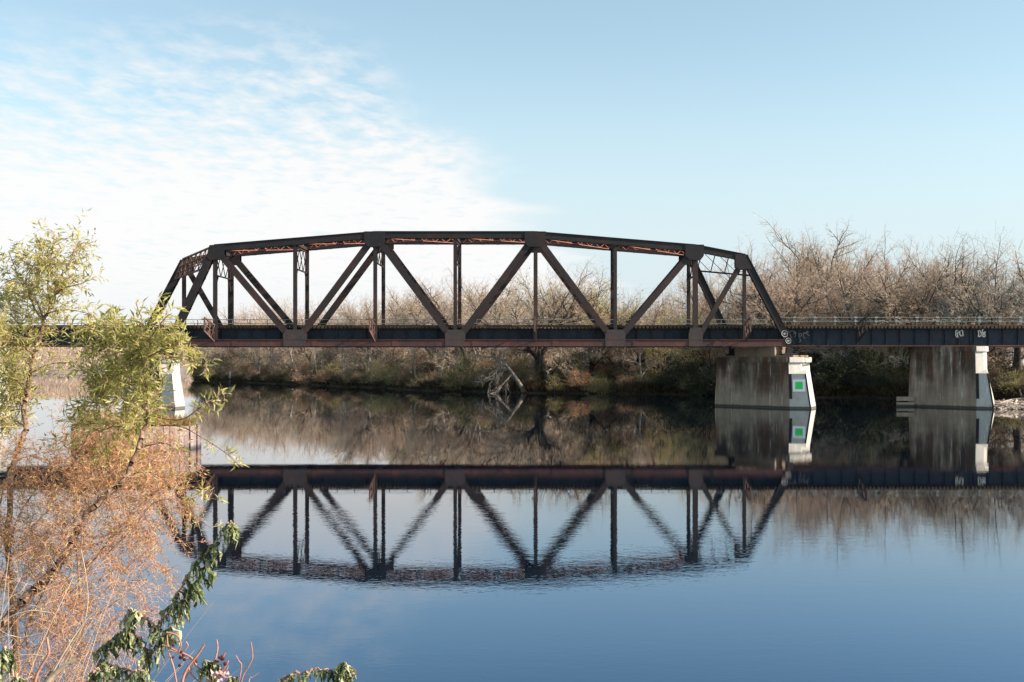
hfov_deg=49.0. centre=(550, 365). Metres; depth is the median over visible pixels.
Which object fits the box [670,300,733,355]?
bare tree
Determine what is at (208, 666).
wilted weed
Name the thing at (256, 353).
bare tree
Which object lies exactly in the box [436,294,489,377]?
bare tree
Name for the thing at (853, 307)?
bare tree
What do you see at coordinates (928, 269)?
bare tree
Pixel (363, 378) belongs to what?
shrub
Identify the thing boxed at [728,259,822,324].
bare tree
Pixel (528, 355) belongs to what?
bare tree
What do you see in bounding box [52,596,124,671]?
bare twig
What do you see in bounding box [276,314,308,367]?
bare tree
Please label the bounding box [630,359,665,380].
shrub
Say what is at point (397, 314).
bare tree
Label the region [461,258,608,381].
bare tree
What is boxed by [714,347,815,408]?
bridge pier
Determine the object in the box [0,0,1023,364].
sky
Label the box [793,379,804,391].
navigation board
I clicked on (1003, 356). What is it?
shrub
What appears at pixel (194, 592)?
wilted weed
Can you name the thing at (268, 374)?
shrub
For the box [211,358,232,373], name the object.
shrub
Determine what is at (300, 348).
bare tree
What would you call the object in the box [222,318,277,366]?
bare tree
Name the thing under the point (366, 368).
shrub
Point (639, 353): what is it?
bare tree
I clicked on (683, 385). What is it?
shrub
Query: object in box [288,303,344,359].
bare tree
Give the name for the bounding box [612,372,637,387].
shrub
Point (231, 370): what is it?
shrub
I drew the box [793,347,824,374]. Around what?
shrub
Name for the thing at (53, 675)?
dead branch
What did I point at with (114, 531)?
twiggy bush
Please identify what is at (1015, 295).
bare tree
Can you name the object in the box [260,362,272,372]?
shrub
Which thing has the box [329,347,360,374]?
bare tree
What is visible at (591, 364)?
bare tree
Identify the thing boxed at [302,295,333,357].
bare tree
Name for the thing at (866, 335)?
girder span
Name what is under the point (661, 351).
bare tree
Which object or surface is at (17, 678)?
wilted weed
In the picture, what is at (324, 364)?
shrub
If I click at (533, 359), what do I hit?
shrub
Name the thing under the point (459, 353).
bare tree
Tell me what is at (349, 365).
shrub
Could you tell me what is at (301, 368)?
shrub
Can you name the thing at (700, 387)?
shrub
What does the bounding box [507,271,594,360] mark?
bare tree
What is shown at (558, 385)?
shrub
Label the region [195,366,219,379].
shrub
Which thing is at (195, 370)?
shrub
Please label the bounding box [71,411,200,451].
timber crib
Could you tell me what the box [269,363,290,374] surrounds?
shrub
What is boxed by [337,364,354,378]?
shrub
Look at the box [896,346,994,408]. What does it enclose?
bridge pier
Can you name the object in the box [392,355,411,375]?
shrub
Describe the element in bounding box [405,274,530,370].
bare tree
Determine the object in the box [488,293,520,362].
bare tree
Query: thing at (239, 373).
shrub
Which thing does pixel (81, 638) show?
dry grass
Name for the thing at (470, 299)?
bare tree
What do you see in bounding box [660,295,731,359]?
bare tree
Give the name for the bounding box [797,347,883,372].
shrub
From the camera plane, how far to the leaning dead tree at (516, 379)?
162.53 m
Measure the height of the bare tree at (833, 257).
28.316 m
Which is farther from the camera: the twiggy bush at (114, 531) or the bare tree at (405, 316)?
the bare tree at (405, 316)
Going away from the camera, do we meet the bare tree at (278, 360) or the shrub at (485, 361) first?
the shrub at (485, 361)
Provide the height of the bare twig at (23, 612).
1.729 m
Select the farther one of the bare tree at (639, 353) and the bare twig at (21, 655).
the bare tree at (639, 353)
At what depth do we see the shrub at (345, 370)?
221.46 m
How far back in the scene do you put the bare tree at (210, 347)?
300.91 m
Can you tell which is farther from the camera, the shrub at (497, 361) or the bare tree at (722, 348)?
the shrub at (497, 361)
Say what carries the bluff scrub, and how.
on the ground at (182, 369)
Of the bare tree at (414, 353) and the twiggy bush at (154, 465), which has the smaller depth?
the twiggy bush at (154, 465)
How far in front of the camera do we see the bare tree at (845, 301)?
143.15 m
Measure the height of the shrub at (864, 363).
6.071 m
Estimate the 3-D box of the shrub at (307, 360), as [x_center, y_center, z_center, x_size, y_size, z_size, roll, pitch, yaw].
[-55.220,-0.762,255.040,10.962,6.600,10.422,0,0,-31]
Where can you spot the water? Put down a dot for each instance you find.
(386, 534)
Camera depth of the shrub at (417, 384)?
180.27 m
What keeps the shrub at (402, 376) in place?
on the ground at (182, 369)
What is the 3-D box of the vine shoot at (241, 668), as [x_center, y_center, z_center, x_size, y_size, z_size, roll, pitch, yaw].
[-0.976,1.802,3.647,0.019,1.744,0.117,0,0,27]
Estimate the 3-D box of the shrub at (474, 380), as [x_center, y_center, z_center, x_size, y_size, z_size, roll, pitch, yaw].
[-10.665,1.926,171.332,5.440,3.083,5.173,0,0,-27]
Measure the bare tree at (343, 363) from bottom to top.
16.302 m
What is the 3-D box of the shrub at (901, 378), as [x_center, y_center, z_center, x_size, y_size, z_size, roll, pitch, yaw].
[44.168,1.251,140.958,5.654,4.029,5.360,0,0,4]
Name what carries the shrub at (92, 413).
on the timber crib
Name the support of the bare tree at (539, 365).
on the ground at (182, 369)
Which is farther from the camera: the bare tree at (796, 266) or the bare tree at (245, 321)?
the bare tree at (245, 321)
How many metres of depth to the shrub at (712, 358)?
158.59 m
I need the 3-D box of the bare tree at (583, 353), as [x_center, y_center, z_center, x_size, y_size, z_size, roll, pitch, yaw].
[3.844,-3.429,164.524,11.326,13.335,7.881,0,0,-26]
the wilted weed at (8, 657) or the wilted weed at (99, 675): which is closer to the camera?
the wilted weed at (99, 675)
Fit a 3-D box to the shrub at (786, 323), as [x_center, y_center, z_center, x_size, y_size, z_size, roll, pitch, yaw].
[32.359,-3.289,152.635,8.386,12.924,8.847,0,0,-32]
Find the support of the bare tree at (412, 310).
on the ground at (182, 369)
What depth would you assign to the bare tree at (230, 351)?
292.01 m
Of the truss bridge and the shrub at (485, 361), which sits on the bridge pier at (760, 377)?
the truss bridge
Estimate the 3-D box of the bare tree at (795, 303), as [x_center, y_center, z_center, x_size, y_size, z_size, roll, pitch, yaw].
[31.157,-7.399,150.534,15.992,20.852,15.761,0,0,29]
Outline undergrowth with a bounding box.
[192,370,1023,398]
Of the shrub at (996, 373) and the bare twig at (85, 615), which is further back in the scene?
the shrub at (996, 373)
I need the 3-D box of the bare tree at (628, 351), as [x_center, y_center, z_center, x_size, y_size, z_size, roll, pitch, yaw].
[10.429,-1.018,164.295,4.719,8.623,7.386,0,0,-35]
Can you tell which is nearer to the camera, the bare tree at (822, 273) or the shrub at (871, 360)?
the shrub at (871, 360)
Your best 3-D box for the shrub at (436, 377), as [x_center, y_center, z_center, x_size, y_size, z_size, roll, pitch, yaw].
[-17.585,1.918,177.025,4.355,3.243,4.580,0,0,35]
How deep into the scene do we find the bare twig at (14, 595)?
5.50 m
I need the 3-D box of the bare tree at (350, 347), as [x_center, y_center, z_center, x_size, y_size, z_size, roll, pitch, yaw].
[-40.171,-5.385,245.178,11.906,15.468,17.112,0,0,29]
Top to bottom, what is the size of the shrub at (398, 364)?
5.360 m
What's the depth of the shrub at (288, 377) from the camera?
237.18 m
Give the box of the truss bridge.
[127,231,796,355]
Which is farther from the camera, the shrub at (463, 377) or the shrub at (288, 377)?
the shrub at (288, 377)
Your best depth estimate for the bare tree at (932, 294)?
142.16 m
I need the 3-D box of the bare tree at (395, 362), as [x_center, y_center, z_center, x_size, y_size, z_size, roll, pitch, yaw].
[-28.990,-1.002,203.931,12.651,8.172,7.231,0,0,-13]
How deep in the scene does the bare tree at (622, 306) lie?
215.69 m
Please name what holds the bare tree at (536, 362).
on the ground at (182, 369)
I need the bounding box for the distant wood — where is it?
[252,222,1023,368]
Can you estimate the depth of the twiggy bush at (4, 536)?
8.44 m
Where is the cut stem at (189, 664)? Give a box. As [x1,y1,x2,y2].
[181,643,205,681]
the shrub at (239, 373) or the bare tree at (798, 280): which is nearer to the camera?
the bare tree at (798, 280)
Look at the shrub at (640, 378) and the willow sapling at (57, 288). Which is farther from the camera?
the shrub at (640, 378)
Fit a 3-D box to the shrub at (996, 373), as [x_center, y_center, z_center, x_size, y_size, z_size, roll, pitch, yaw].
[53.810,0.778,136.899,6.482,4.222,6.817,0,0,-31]
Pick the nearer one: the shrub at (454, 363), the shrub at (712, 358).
the shrub at (712, 358)
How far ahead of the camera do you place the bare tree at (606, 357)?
167.12 m
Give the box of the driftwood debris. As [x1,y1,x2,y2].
[994,398,1023,408]
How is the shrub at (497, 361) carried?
on the ground at (182, 369)
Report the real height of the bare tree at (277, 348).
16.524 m
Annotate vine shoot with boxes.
[236,655,241,681]
[241,642,252,681]
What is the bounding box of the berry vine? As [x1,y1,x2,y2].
[162,631,228,681]
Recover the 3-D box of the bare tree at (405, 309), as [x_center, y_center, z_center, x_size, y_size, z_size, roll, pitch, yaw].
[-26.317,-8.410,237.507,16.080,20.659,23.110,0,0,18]
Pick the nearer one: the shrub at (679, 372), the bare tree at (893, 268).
the shrub at (679, 372)
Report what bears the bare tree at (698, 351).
on the ground at (182, 369)
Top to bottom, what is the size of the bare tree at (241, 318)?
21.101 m
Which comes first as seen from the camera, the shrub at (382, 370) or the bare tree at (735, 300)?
the bare tree at (735, 300)
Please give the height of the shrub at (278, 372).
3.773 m
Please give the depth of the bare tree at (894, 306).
140.32 m
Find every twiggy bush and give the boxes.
[0,403,119,673]
[0,429,216,681]
[0,535,199,681]
[18,382,209,681]
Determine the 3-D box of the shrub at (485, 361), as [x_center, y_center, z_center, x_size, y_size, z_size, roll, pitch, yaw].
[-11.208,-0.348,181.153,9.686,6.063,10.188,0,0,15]
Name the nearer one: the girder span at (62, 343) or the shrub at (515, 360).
the girder span at (62, 343)
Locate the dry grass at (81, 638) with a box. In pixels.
[0,556,243,681]
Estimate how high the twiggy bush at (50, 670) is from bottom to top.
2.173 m
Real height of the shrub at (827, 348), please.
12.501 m
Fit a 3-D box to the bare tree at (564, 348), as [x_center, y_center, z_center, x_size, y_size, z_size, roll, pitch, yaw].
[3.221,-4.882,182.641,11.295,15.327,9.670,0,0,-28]
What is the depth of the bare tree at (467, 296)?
215.33 m
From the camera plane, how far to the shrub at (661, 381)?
156.63 m
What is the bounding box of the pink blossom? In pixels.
[206,667,228,681]
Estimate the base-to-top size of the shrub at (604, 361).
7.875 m
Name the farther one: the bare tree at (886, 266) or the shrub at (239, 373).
the shrub at (239, 373)
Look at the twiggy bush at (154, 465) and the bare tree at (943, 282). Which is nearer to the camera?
the twiggy bush at (154, 465)
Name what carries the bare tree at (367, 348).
on the ground at (182, 369)
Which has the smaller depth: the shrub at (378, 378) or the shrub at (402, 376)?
the shrub at (402, 376)
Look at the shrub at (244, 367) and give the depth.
270.02 m
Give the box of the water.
[0,372,1023,681]
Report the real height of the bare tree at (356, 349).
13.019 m
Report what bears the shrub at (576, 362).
on the ground at (182, 369)
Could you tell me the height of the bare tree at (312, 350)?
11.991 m
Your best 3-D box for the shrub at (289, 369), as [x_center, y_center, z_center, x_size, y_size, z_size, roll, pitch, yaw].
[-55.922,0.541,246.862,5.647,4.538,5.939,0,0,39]
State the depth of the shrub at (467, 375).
176.49 m
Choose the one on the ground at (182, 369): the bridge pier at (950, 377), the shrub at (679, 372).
the shrub at (679, 372)
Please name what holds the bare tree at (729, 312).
on the ground at (182, 369)
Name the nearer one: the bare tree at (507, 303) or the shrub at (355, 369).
the bare tree at (507, 303)
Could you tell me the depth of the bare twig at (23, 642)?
6.80 m
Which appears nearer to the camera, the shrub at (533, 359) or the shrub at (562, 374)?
the shrub at (562, 374)
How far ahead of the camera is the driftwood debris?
103.43 m
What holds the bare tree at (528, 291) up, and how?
on the ground at (182, 369)
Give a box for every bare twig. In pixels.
[0,584,25,602]
[0,633,40,637]
[1,610,50,620]
[3,590,63,673]
[12,654,37,681]
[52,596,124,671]
[64,550,87,681]
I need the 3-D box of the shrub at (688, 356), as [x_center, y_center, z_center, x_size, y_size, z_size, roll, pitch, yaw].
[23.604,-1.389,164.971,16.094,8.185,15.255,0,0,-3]
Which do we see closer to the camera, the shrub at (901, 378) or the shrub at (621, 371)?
the shrub at (901, 378)
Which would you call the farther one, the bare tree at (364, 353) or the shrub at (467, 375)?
the bare tree at (364, 353)
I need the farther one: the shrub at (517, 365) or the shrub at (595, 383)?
the shrub at (517, 365)
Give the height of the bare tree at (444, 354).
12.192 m
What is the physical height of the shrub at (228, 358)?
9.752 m
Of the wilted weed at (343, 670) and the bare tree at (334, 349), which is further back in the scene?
the bare tree at (334, 349)
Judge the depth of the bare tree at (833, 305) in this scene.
153.44 m
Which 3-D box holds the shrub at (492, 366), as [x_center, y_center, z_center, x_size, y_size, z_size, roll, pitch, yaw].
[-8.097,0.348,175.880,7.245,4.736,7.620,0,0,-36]
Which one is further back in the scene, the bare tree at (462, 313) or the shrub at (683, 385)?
the bare tree at (462, 313)
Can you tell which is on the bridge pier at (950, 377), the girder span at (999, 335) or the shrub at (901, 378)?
the girder span at (999, 335)
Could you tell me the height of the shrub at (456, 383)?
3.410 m
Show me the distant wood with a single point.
(667, 287)
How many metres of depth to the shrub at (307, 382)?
231.93 m
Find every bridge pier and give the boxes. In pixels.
[0,346,10,407]
[122,347,186,408]
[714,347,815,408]
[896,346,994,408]
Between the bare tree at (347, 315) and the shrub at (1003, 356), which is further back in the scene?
the bare tree at (347, 315)
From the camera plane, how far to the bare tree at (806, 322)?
149.06 m
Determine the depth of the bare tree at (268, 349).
273.80 m
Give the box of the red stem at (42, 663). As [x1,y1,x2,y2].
[33,637,49,681]
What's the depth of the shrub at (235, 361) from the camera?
289.07 m
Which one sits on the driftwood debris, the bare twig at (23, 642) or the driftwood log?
the driftwood log
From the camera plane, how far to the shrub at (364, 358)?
225.98 m
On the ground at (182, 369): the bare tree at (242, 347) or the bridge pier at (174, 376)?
the bare tree at (242, 347)
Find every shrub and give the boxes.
[66,403,117,431]
[181,356,214,374]
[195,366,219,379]
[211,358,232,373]
[217,353,255,372]
[218,347,246,367]
[221,351,255,371]
[230,360,257,374]
[232,370,246,376]
[244,369,261,379]
[259,371,271,380]
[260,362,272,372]
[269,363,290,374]
[269,367,287,375]
[282,372,295,381]
[283,358,297,375]
[285,354,326,370]
[287,352,317,382]
[297,374,310,384]
[308,368,339,381]
[310,347,340,374]
[317,361,341,373]
[334,367,352,375]
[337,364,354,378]
[338,357,362,372]
[343,368,361,382]
[348,360,365,376]
[350,354,385,377]
[354,349,385,369]
[357,370,372,384]
[365,357,400,382]
[370,373,384,384]
[384,371,397,385]
[386,356,418,375]
[391,352,449,376]
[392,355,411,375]
[394,370,412,384]
[405,348,448,369]
[406,347,449,376]
[406,369,435,387]
[407,362,422,377]
[427,372,445,382]
[437,350,483,388]
[443,350,472,372]
[443,374,462,390]
[453,350,495,375]
[459,358,493,377]
[466,370,487,387]
[482,357,512,378]
[486,351,510,372]
[491,355,530,377]
[493,353,530,373]
[499,369,524,386]
[512,352,558,371]
[520,354,557,377]
[520,365,543,382]
[545,371,568,389]
[555,357,593,379]
[557,349,600,375]
[563,353,619,379]
[565,368,595,386]
[582,375,613,393]
[586,349,617,374]
[591,370,613,380]
[592,356,651,379]
[608,358,645,381]
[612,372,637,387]
[628,372,655,383]
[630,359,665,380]
[648,371,674,390]
[653,349,716,392]
[666,349,718,363]
[668,347,725,370]
[675,372,699,388]
[681,358,716,395]
[770,297,819,356]
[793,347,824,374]
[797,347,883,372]
[802,306,846,366]
[810,348,875,389]
[811,347,877,387]
[839,304,909,383]
[885,363,908,384]
[987,347,1020,377]
[987,350,1010,378]
[987,356,1005,381]
[987,359,1011,382]
[993,369,1023,392]
[1003,360,1023,381]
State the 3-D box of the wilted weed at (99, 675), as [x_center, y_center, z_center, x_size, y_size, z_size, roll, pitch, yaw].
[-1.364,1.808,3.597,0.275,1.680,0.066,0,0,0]
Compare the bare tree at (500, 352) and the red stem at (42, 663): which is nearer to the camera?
the red stem at (42, 663)
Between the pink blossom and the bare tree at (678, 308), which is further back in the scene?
the bare tree at (678, 308)
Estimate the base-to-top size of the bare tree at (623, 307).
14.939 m
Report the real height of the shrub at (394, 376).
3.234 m
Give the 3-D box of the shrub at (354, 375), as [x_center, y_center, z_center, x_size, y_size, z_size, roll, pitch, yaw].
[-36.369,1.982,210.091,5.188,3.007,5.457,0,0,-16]
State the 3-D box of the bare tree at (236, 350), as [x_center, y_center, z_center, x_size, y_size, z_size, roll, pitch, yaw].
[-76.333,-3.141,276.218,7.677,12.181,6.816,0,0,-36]
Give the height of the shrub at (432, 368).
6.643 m
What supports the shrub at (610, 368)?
on the ground at (182, 369)
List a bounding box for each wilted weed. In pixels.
[0,646,17,681]
[10,673,26,681]
[86,666,155,681]
[92,520,240,681]
[196,659,237,681]
[278,662,357,681]
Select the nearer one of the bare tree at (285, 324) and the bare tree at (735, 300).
the bare tree at (735, 300)
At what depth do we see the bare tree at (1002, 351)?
143.67 m
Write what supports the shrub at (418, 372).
on the ground at (182, 369)
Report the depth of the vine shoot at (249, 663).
3.60 m
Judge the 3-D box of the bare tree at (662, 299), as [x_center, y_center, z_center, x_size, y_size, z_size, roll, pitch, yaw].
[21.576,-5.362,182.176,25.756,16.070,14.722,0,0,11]
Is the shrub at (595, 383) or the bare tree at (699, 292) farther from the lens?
the bare tree at (699, 292)
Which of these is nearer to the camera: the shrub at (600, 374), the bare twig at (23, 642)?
the bare twig at (23, 642)
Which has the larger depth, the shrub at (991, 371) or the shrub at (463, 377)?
the shrub at (463, 377)
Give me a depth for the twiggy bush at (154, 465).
8.67 m
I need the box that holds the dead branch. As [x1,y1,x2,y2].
[44,657,77,681]
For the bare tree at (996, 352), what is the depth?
140.73 m
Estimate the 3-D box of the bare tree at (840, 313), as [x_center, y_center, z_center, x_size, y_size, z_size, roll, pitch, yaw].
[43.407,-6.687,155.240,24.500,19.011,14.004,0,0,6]
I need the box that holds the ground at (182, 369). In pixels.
[6,347,1019,399]
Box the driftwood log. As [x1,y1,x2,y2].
[1003,389,1023,401]
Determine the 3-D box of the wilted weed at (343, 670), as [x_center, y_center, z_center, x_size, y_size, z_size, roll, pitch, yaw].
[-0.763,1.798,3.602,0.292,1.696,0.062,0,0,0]
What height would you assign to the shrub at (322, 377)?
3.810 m
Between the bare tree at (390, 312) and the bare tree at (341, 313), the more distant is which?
the bare tree at (341, 313)
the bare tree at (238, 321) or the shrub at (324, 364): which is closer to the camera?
the shrub at (324, 364)
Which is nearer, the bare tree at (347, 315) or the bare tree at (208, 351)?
the bare tree at (347, 315)
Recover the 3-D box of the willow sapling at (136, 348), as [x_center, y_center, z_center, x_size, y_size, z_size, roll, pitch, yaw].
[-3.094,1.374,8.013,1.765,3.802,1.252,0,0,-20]
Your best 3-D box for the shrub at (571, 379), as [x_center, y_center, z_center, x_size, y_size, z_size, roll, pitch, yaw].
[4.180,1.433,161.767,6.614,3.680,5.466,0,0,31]
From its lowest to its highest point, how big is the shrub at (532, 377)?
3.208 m
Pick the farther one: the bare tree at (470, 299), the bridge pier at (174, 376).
the bare tree at (470, 299)
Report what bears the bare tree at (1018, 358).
on the ground at (182, 369)
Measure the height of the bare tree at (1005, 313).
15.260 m
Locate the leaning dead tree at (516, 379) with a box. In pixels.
[462,352,524,393]
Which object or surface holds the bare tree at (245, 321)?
on the ground at (182, 369)
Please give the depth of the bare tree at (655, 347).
173.78 m
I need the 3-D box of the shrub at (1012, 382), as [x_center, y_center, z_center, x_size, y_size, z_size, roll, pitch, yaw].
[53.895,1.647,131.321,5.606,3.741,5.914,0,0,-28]
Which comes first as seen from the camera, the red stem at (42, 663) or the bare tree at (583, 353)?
the red stem at (42, 663)
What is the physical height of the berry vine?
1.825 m
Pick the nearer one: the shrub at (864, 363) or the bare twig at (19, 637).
the bare twig at (19, 637)
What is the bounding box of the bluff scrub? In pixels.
[9,347,209,371]
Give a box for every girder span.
[1,319,139,346]
[772,316,970,346]
[957,317,1023,346]
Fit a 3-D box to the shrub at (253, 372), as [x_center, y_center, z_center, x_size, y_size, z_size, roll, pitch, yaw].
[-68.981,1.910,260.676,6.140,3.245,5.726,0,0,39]
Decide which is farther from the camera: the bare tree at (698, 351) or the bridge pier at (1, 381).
the bare tree at (698, 351)
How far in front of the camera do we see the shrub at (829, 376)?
140.04 m
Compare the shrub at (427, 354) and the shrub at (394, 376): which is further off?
the shrub at (427, 354)
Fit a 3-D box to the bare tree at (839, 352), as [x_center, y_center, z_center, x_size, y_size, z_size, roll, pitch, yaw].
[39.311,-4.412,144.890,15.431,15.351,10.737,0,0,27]
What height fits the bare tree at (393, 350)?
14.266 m
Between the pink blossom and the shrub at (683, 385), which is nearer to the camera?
the pink blossom
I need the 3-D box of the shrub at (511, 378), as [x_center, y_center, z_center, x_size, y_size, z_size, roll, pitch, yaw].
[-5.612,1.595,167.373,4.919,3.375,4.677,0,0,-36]
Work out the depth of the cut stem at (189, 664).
3.50 m
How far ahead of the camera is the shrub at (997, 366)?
143.71 m
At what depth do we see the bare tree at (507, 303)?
197.46 m
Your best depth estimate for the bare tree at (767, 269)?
193.15 m
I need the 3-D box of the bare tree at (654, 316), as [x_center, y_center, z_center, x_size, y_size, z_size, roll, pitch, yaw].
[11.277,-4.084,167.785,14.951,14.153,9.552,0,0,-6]
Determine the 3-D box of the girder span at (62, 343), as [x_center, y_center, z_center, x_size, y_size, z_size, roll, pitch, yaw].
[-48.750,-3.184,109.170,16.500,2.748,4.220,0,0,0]
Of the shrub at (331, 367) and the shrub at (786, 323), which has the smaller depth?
the shrub at (786, 323)
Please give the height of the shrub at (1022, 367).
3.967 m
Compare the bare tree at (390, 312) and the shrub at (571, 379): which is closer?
the shrub at (571, 379)
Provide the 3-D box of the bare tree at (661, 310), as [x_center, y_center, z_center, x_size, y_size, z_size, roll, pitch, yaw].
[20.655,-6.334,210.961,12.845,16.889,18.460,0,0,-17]
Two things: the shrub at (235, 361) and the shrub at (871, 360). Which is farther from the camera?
the shrub at (235, 361)
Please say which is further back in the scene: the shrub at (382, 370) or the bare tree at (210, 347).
the bare tree at (210, 347)
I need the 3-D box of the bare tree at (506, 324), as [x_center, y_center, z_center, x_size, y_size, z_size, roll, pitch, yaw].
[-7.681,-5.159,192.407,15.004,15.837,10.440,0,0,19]
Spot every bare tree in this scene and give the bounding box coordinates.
[190,310,230,362]
[192,324,226,369]
[195,312,277,363]
[208,324,251,360]
[212,347,228,372]
[218,299,331,367]
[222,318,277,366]
[226,306,251,358]
[231,347,250,370]
[238,302,279,359]
[242,302,322,364]
[243,347,269,373]
[247,314,278,368]
[262,309,309,368]
[265,347,295,373]
[276,307,333,368]
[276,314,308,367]
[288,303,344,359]
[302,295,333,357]
[304,347,327,373]
[308,308,350,368]
[315,306,364,375]
[328,290,387,371]
[328,295,395,356]
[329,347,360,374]
[337,312,388,358]
[339,347,367,369]
[340,317,419,368]
[343,290,424,356]
[347,312,381,370]
[350,308,450,367]
[357,347,417,375]
[374,285,438,358]
[377,289,431,357]
[378,286,451,365]
[386,286,485,371]
[398,322,433,378]
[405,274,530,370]
[424,318,456,374]
[430,278,523,359]
[430,289,488,356]
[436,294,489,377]
[442,291,490,360]
[443,265,521,356]
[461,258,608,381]
[461,282,517,353]
[477,296,533,360]
[480,267,609,349]
[486,283,580,374]
[487,347,517,375]
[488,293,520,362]
[489,281,588,376]
[497,303,555,362]
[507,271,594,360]
[538,260,653,378]
[543,291,594,364]
[544,306,607,375]
[573,294,684,376]
[589,296,643,375]
[595,293,675,368]
[599,290,640,354]
[605,347,644,379]
[612,309,666,379]
[617,281,739,359]
[637,301,687,379]
[641,303,699,369]
[646,294,677,354]
[652,283,707,324]
[656,264,727,321]
[659,300,763,370]
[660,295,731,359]
[668,277,753,324]
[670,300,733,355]
[698,246,793,324]
[704,316,741,359]
[718,238,846,324]
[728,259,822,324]
[729,233,850,322]
[730,224,986,366]
[752,212,897,291]
[759,237,851,348]
[769,229,870,354]
[777,256,941,348]
[779,284,838,361]
[786,224,886,315]
[798,252,868,357]
[799,280,907,378]
[801,234,1005,320]
[822,234,1014,324]
[830,266,872,358]
[843,236,1014,350]
[843,260,990,376]
[872,253,1023,324]
[889,237,1011,322]
[895,229,1023,366]
[900,237,1023,324]
[928,235,1023,375]
[945,274,1023,376]
[947,271,1023,364]
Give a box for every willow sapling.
[0,207,108,679]
[0,290,249,631]
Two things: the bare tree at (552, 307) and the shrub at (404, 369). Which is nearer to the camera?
the bare tree at (552, 307)
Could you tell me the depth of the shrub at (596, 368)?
173.16 m
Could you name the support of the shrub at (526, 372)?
on the ground at (182, 369)
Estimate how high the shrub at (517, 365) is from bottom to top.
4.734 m
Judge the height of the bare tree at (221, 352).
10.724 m

